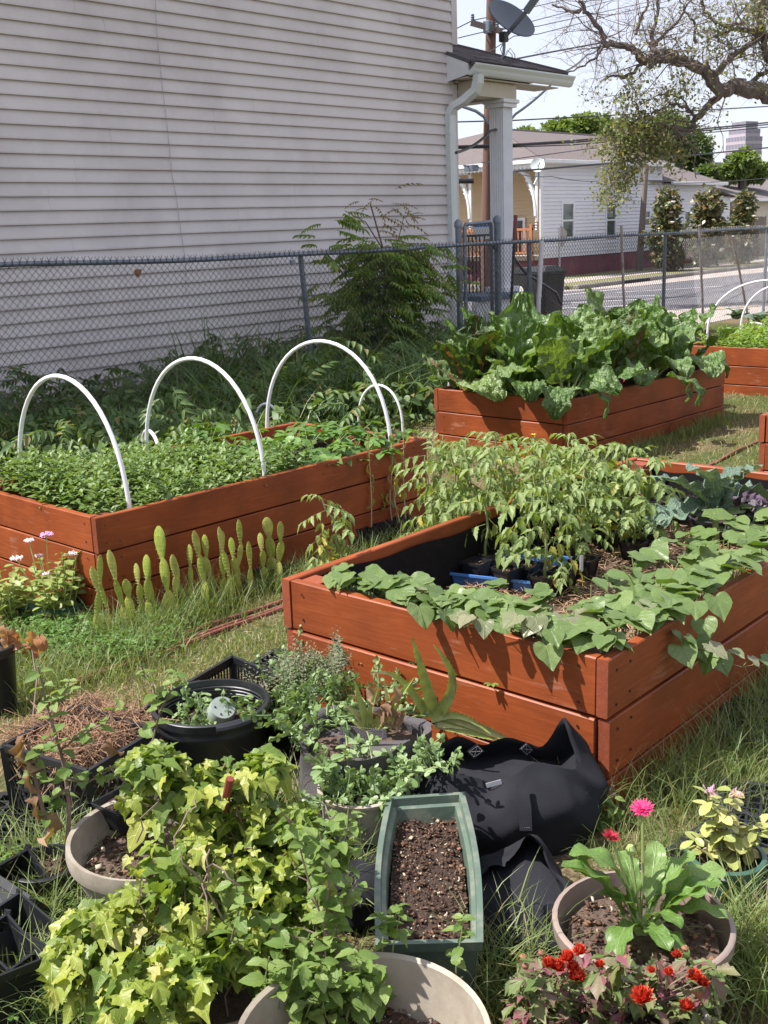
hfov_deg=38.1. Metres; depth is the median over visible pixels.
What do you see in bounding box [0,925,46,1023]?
plant pot
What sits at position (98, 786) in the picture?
crate soil
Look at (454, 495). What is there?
tomato plant
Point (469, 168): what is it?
splice box
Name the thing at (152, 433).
hoop
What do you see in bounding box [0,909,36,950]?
plant pot
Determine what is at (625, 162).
overhead wire
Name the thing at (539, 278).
garden stake
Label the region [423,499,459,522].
tomato plant
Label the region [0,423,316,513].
basil plants
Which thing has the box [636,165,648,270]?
utility pole
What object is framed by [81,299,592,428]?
weeds
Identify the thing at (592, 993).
chrysanthemum
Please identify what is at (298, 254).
chain link fence
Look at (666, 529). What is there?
straw mulch
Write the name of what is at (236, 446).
strawberry plant
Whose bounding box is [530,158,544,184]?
satellite dish
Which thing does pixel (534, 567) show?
plant pot
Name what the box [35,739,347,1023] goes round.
ivy plant
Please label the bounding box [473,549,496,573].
plant pot
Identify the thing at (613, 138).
overhead wire
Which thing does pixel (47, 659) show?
tall grass
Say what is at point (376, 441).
strawberry plant
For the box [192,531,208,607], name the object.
cactus
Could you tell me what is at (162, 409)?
weeds
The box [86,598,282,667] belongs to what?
pipe
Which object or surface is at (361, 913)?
grow bag
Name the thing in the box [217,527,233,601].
cactus
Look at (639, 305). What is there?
chard plant
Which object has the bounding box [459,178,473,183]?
cable closure
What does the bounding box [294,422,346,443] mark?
strawberry plant
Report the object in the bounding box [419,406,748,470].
tall grass
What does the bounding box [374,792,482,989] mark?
planter trough
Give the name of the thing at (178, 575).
cactus
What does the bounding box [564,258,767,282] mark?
pavement
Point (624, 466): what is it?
tomato plant
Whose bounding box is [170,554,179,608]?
cactus
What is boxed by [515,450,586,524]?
tomato plant
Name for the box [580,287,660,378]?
chard plant
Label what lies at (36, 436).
fence weeds
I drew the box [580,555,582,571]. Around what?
plant tag
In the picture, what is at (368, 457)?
withered seedling
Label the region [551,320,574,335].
chard plant
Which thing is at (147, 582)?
cactus
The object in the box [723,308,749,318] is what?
cabbage plant
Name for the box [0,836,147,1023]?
clover
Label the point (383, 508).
withered seedling
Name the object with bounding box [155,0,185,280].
loose wire
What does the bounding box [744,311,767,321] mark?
cabbage plant
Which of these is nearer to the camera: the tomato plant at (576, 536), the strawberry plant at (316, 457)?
the tomato plant at (576, 536)
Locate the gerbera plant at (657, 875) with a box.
[561,798,727,959]
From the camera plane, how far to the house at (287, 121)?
13.41 m
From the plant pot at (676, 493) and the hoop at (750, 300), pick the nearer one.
the plant pot at (676, 493)
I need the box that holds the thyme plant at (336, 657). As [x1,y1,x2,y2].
[240,625,356,703]
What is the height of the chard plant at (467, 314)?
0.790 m
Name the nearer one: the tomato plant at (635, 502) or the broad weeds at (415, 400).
the tomato plant at (635, 502)
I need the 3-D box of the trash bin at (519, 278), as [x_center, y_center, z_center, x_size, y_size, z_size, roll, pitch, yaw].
[2.946,-4.422,22.485,0.554,1.020,0.581,-10,16,-30]
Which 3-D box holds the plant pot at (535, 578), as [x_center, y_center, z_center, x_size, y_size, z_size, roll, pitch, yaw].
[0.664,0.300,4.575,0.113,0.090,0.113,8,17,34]
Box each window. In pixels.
[561,201,574,237]
[605,202,616,238]
[645,209,650,226]
[683,210,690,228]
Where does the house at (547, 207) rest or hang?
on the ground at (570, 875)
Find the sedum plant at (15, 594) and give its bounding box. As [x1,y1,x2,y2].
[0,555,50,624]
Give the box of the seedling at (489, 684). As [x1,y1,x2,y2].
[483,682,498,689]
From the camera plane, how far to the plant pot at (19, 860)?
2.84 m
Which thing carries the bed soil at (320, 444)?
in the raised bed at (125, 537)
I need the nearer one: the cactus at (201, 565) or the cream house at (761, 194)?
the cactus at (201, 565)
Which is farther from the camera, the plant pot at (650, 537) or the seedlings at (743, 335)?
the seedlings at (743, 335)
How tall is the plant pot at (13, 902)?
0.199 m
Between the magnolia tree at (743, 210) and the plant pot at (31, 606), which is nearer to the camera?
the plant pot at (31, 606)
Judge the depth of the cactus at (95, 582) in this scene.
5.31 m
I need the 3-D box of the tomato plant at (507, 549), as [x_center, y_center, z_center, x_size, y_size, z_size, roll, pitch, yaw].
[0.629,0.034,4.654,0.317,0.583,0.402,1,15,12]
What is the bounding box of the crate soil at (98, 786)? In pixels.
[21,741,131,822]
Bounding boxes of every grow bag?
[297,705,431,817]
[324,817,377,935]
[413,718,609,857]
[478,834,569,980]
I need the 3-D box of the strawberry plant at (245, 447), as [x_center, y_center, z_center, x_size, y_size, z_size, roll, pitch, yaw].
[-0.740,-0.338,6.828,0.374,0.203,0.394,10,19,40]
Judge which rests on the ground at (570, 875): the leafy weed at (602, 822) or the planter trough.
the leafy weed at (602, 822)
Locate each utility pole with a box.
[463,0,502,290]
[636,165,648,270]
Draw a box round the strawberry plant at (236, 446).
[201,436,251,460]
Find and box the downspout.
[444,74,483,326]
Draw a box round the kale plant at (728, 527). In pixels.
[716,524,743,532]
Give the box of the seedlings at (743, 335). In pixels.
[695,316,767,347]
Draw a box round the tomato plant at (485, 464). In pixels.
[445,447,533,556]
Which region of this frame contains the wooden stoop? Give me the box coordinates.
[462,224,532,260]
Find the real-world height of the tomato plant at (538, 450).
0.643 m
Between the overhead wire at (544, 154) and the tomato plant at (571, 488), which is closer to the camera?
the tomato plant at (571, 488)
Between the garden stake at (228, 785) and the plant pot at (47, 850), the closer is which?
the garden stake at (228, 785)
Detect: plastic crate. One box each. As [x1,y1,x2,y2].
[0,703,158,837]
[126,655,281,738]
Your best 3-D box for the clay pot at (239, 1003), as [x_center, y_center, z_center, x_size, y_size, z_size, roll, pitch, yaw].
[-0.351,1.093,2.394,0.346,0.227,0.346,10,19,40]
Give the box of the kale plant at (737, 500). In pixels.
[731,496,767,523]
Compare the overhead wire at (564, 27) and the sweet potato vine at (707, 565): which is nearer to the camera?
the sweet potato vine at (707, 565)
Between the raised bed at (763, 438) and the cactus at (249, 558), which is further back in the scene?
the raised bed at (763, 438)
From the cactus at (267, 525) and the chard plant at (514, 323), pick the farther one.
the chard plant at (514, 323)
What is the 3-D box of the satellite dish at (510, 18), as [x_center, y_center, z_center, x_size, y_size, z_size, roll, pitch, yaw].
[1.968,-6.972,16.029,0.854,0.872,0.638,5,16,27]
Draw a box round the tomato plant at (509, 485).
[465,438,549,527]
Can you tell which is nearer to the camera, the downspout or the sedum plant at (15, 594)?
the sedum plant at (15, 594)
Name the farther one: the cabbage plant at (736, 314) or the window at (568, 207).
the window at (568, 207)
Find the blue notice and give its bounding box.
[473,224,488,238]
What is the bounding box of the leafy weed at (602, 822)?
[596,784,639,833]
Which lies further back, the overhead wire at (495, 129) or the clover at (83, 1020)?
the overhead wire at (495, 129)
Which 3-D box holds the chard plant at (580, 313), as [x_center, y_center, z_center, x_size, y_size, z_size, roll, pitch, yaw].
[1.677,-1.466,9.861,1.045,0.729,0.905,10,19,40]
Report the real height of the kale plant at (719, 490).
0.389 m
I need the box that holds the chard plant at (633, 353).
[603,309,668,386]
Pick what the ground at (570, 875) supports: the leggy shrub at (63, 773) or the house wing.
the house wing
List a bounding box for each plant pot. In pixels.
[0,637,16,717]
[0,844,66,905]
[0,876,61,923]
[0,888,54,973]
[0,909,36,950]
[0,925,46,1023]
[8,844,76,908]
[16,599,41,622]
[36,599,83,627]
[87,788,152,833]
[151,679,269,800]
[252,566,273,582]
[266,699,305,771]
[275,563,289,576]
[317,774,403,844]
[319,825,346,841]
[459,556,493,576]
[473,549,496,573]
[489,563,524,590]
[510,558,543,580]
[521,531,553,550]
[527,569,560,596]
[531,965,710,1023]
[546,565,579,593]
[549,522,564,540]
[549,537,581,556]
[552,870,735,995]
[567,554,600,580]
[573,520,597,543]
[592,528,619,552]
[611,513,629,531]
[617,537,650,562]
[636,519,659,541]
[646,475,664,498]
[648,496,679,525]
[675,490,690,496]
[679,496,697,529]
[685,833,766,907]
[688,515,732,545]
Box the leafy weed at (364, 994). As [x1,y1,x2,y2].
[238,937,396,1023]
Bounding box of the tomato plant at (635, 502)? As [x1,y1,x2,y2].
[583,470,668,545]
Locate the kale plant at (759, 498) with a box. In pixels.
[742,490,767,506]
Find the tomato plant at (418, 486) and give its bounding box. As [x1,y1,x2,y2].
[392,455,460,530]
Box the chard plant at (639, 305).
[608,299,676,320]
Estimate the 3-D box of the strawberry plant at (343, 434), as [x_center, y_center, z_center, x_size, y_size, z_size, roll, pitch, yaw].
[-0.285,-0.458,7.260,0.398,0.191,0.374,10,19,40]
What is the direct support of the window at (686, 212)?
in the house wing
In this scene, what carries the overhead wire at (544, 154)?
attached to the utility pole at (490, 23)
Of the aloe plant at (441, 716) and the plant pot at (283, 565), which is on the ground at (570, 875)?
the plant pot at (283, 565)
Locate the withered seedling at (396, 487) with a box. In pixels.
[391,462,401,522]
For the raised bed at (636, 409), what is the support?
on the ground at (570, 875)
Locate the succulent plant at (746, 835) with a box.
[680,784,767,870]
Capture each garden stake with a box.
[220,776,233,812]
[536,241,543,312]
[620,225,624,306]
[698,225,704,329]
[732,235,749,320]
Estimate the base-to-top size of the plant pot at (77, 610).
0.120 m
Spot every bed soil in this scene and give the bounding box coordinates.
[25,440,364,513]
[507,373,667,397]
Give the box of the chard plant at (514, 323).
[459,291,572,402]
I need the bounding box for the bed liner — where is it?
[321,468,767,602]
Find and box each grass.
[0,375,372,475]
[0,591,234,719]
[0,739,767,1023]
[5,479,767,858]
[46,561,265,659]
[51,512,433,659]
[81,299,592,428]
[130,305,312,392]
[379,391,767,528]
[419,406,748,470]
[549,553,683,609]
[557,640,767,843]
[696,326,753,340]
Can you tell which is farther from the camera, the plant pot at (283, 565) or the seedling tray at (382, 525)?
the seedling tray at (382, 525)
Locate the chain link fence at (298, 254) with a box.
[0,225,767,435]
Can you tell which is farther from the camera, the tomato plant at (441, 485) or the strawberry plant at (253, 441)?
the strawberry plant at (253, 441)
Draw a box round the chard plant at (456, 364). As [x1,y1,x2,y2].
[422,315,507,400]
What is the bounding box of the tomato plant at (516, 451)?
[497,436,565,490]
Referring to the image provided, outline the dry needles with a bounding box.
[0,682,178,809]
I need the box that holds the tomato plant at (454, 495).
[412,439,488,527]
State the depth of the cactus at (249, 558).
5.93 m
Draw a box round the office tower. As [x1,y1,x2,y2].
[725,121,762,157]
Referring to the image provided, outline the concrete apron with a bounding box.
[463,267,767,323]
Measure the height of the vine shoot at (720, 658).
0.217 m
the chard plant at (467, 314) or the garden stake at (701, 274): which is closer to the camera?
the chard plant at (467, 314)
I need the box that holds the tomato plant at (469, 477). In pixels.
[420,437,496,528]
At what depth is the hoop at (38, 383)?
5.76 m
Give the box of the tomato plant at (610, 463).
[575,443,637,512]
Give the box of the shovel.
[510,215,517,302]
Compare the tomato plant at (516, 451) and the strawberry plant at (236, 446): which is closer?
the tomato plant at (516, 451)
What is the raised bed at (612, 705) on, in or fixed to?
on the ground at (570, 875)
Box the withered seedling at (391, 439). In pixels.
[385,434,395,519]
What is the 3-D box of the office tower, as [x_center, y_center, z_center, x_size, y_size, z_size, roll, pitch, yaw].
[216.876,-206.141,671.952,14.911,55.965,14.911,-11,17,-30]
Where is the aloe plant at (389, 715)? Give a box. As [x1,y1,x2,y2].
[340,677,413,730]
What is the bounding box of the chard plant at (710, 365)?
[660,304,735,406]
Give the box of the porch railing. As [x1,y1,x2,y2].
[462,234,562,305]
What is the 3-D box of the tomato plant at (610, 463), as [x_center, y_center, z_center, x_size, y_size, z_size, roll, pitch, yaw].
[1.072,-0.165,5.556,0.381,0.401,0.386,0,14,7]
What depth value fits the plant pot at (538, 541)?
5.11 m
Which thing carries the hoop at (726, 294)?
on the raised bed at (748, 366)
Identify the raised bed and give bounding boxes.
[0,421,427,618]
[282,457,767,811]
[434,365,724,464]
[691,329,767,395]
[758,412,767,471]
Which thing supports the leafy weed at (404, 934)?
in the cream planter at (426, 992)
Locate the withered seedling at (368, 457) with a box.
[365,432,374,526]
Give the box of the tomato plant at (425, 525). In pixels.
[399,523,426,537]
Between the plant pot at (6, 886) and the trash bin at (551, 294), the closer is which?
the plant pot at (6, 886)
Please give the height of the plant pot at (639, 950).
0.210 m
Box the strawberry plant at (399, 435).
[364,422,419,449]
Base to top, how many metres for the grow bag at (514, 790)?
0.335 m
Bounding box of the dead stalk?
[8,736,123,846]
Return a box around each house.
[0,0,459,412]
[458,129,698,280]
[716,179,767,226]
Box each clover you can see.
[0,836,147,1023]
[2,590,228,677]
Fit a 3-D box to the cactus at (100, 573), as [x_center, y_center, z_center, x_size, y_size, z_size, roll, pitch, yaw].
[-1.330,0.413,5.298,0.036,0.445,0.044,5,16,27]
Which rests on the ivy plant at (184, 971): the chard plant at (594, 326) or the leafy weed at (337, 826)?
the leafy weed at (337, 826)
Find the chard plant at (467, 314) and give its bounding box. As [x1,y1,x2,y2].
[430,306,529,392]
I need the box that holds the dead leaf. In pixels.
[134,269,141,276]
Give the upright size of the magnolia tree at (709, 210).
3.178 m
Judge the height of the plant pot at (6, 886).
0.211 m
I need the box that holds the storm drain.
[624,278,649,283]
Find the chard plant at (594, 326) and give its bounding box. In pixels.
[494,313,645,396]
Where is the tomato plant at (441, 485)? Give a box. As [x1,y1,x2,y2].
[393,434,489,526]
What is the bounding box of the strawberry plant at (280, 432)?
[261,422,323,453]
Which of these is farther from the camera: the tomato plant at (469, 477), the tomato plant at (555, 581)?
the tomato plant at (469, 477)
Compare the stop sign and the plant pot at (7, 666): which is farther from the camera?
the stop sign
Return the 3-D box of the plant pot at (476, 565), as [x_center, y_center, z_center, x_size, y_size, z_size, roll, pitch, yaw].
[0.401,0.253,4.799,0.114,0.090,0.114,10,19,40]
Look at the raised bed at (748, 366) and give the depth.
11.40 m
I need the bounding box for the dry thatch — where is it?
[0,480,767,1023]
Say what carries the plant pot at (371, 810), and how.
on the ground at (570, 875)
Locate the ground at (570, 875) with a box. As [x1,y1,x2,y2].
[0,281,767,1023]
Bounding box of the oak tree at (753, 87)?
[523,0,767,220]
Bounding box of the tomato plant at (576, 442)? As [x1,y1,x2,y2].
[538,432,605,497]
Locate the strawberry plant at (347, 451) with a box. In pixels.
[308,442,369,465]
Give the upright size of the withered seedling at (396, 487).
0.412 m
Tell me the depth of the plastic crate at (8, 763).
3.32 m
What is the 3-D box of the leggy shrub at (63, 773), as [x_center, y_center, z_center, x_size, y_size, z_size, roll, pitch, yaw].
[-0.717,0.639,2.861,0.469,0.516,0.175,-2,14,2]
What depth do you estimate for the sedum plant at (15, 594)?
5.67 m
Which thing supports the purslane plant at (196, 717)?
in the plant pot at (196, 744)
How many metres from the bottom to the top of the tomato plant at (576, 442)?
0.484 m
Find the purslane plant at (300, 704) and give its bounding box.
[240,624,430,750]
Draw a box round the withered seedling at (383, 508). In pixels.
[375,462,384,511]
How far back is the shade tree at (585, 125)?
58.92 m
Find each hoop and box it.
[18,374,131,508]
[142,429,159,445]
[145,356,265,475]
[255,402,278,423]
[265,339,391,440]
[357,384,403,431]
[706,279,767,338]
[740,287,767,325]
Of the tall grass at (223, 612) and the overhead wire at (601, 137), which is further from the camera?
the overhead wire at (601, 137)
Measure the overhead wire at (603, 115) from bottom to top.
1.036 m
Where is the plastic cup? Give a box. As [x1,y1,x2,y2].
[202,697,235,723]
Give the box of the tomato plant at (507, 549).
[495,448,572,569]
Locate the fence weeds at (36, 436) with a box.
[0,317,452,480]
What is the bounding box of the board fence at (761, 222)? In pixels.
[730,216,766,255]
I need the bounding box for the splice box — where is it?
[463,165,479,171]
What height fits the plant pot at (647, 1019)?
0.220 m
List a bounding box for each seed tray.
[0,792,64,856]
[242,648,286,680]
[450,551,568,591]
[639,804,767,919]
[714,777,767,839]
[721,696,767,750]
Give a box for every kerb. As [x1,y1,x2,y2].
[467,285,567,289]
[573,263,767,289]
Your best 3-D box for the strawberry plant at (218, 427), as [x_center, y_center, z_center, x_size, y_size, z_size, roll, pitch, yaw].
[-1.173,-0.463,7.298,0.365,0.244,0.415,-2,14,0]
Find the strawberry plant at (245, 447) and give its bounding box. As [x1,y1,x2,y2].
[238,437,293,469]
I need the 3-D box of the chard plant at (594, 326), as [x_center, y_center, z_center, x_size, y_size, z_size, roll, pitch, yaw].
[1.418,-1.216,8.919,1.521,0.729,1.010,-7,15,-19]
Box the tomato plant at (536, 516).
[495,465,589,587]
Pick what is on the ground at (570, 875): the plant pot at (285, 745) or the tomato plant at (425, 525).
the plant pot at (285, 745)
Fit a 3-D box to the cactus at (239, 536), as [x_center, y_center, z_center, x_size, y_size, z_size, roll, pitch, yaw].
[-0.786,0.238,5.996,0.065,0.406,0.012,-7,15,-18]
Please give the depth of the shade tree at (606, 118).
62.09 m
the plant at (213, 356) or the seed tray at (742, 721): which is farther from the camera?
the plant at (213, 356)
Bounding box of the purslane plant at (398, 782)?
[299,718,463,833]
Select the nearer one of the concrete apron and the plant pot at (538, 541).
the plant pot at (538, 541)
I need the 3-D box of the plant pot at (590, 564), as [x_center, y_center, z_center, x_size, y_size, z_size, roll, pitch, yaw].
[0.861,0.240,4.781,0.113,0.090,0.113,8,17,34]
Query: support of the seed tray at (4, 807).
on the ground at (570, 875)
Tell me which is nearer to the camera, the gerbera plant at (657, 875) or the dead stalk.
the gerbera plant at (657, 875)
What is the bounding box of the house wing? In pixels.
[649,167,734,262]
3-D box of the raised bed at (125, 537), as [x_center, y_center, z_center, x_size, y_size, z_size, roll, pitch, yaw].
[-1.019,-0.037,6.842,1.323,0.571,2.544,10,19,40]
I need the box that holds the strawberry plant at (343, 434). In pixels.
[307,425,364,452]
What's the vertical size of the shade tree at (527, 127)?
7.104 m
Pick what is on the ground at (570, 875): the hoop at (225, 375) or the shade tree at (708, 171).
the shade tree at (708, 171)
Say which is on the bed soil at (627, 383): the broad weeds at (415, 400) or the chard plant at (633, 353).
the chard plant at (633, 353)
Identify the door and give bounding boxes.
[515,221,522,254]
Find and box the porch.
[446,44,575,321]
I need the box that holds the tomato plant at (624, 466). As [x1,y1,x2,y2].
[585,445,665,518]
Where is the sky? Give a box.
[457,0,767,162]
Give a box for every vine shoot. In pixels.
[437,605,564,647]
[671,628,767,677]
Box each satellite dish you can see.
[488,0,538,61]
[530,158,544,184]
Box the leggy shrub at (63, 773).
[17,666,187,853]
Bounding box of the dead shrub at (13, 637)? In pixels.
[0,625,48,717]
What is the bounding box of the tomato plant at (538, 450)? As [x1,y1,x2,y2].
[499,438,578,538]
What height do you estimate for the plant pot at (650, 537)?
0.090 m
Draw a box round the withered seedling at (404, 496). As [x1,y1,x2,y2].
[399,432,408,517]
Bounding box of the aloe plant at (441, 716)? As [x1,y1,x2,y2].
[370,637,506,739]
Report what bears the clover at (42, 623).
on the ground at (570, 875)
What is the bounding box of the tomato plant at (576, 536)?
[539,457,623,561]
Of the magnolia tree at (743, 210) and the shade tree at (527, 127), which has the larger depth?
the shade tree at (527, 127)
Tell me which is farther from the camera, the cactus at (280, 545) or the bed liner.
the cactus at (280, 545)
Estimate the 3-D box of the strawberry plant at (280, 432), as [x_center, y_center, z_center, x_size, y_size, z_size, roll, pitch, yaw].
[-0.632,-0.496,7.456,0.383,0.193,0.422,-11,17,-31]
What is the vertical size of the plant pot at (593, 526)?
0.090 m
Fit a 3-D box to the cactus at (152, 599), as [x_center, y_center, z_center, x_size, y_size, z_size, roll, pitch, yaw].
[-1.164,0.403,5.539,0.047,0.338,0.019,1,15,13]
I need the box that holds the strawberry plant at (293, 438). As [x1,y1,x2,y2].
[277,427,334,459]
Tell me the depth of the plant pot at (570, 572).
4.61 m
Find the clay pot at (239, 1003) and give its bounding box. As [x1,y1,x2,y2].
[143,957,282,1023]
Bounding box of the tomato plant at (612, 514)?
[568,461,641,551]
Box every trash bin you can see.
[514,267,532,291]
[532,265,565,321]
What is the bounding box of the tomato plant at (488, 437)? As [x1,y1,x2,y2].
[464,431,535,506]
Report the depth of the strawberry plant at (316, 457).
6.67 m
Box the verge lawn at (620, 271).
[479,255,767,289]
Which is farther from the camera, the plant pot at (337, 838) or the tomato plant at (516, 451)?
the tomato plant at (516, 451)
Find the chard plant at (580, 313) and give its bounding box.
[554,304,615,327]
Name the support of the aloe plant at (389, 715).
in the grow bag at (405, 734)
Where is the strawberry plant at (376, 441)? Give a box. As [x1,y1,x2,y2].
[328,432,402,459]
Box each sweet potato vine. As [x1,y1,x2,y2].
[322,562,466,632]
[425,578,573,642]
[512,583,710,670]
[584,503,767,637]
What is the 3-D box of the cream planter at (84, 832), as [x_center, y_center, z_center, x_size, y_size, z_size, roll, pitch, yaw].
[-0.577,0.942,2.875,0.456,0.260,0.457,10,19,40]
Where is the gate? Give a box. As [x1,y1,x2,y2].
[454,215,501,328]
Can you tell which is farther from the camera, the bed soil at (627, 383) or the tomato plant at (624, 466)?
the bed soil at (627, 383)
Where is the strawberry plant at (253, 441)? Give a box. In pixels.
[235,428,291,457]
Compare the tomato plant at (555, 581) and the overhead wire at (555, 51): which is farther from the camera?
the overhead wire at (555, 51)
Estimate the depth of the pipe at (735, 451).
8.46 m
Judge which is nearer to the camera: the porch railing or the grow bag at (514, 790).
the grow bag at (514, 790)
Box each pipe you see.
[69,606,282,686]
[75,605,282,678]
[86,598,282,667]
[708,440,758,465]
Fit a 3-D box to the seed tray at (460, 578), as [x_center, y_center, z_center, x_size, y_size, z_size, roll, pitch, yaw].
[0.517,0.253,4.882,0.577,0.055,0.404,5,16,26]
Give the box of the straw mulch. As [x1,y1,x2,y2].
[444,517,767,640]
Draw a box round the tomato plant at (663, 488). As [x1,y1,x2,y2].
[598,450,685,540]
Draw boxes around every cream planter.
[65,789,237,943]
[238,952,491,1023]
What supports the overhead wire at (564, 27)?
attached to the utility pole at (490, 23)
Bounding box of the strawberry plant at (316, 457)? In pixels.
[286,444,339,473]
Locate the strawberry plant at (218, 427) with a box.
[174,422,231,454]
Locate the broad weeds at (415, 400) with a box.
[0,323,703,476]
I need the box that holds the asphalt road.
[463,272,767,319]
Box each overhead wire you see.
[455,50,596,153]
[457,0,560,28]
[458,1,649,37]
[458,106,767,122]
[458,122,767,146]
[458,124,767,147]
[458,127,767,148]
[481,147,596,162]
[489,0,670,51]
[503,0,611,29]
[513,147,767,171]
[513,172,764,184]
[517,43,600,58]
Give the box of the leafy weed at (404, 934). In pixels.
[365,903,476,978]
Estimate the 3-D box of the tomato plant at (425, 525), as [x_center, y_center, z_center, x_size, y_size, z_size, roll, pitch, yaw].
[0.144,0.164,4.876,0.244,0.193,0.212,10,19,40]
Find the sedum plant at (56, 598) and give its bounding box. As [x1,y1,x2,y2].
[19,531,86,625]
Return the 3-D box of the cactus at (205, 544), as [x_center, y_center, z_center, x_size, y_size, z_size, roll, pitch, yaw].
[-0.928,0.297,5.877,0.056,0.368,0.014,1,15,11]
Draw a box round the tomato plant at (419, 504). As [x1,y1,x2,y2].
[401,431,474,523]
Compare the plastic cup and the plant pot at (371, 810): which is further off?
the plastic cup
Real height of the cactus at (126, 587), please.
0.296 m
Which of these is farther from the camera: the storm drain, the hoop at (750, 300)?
the storm drain
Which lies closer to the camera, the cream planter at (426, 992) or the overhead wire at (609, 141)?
the cream planter at (426, 992)
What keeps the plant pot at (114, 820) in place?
in the cream planter at (84, 832)
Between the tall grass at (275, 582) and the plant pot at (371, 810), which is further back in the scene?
the tall grass at (275, 582)
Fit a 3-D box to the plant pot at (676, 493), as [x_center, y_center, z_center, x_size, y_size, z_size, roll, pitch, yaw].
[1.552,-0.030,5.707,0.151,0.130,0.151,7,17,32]
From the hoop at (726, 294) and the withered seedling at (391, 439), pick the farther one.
the hoop at (726, 294)
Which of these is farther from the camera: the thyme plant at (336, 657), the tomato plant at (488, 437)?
the tomato plant at (488, 437)
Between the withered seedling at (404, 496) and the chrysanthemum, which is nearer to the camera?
the chrysanthemum
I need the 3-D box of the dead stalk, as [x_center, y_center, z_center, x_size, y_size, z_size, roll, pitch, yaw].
[-0.803,0.713,2.863,0.283,0.308,0.086,-3,14,-5]
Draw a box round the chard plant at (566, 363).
[498,322,622,419]
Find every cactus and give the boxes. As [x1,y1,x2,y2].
[89,567,102,629]
[97,555,111,631]
[107,550,129,632]
[122,579,138,625]
[134,563,144,619]
[143,555,152,617]
[149,568,155,612]
[154,526,174,617]
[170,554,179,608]
[176,562,184,598]
[187,544,192,603]
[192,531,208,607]
[202,535,214,596]
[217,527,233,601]
[219,532,225,595]
[228,537,240,594]
[234,519,242,591]
[246,541,252,594]
[257,533,267,585]
[262,517,276,571]
[265,545,273,576]
[276,521,283,583]
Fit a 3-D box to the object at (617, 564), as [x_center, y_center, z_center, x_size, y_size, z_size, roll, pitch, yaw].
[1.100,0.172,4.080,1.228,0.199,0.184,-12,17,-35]
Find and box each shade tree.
[516,123,541,130]
[539,110,607,134]
[595,110,631,140]
[627,106,716,171]
[692,162,726,180]
[716,145,767,189]
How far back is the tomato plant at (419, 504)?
5.33 m
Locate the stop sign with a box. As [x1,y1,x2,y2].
[558,226,566,266]
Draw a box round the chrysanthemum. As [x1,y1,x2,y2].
[498,943,740,1023]
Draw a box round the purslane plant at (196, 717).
[168,680,257,724]
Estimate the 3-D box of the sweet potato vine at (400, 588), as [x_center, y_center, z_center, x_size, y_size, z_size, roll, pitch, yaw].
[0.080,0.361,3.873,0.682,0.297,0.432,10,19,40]
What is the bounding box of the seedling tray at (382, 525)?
[351,514,422,544]
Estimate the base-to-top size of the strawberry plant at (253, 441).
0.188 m
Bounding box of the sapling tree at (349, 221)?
[292,183,481,373]
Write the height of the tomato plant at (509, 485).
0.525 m
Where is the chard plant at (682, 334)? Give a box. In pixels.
[637,294,700,402]
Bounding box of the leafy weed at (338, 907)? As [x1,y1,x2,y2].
[207,805,367,990]
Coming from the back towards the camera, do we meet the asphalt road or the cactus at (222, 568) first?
the asphalt road
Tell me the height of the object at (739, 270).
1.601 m
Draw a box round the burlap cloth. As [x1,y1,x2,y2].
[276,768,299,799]
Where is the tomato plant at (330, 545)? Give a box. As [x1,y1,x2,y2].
[297,494,355,570]
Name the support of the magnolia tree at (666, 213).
on the ground at (570, 875)
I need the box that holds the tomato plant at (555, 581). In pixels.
[522,553,580,595]
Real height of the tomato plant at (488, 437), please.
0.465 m
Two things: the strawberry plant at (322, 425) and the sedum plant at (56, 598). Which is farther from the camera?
the strawberry plant at (322, 425)
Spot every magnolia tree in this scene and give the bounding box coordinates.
[637,183,693,271]
[685,183,741,266]
[724,187,761,263]
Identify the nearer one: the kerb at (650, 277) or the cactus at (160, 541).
the cactus at (160, 541)
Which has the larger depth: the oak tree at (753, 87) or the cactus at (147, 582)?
the oak tree at (753, 87)
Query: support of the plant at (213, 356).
on the ground at (570, 875)
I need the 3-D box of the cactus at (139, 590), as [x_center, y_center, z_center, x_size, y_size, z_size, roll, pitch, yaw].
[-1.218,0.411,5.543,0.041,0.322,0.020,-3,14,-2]
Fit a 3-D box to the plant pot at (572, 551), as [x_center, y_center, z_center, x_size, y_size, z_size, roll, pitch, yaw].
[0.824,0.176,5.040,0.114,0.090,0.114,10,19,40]
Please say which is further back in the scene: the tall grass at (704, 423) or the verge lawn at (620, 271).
the verge lawn at (620, 271)
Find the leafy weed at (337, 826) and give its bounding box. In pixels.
[281,807,366,883]
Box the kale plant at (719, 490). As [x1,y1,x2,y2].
[642,462,767,543]
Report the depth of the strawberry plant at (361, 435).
7.41 m
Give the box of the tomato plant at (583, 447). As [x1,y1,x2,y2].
[548,440,624,536]
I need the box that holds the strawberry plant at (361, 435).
[323,420,382,445]
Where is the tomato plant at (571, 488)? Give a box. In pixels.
[523,447,618,566]

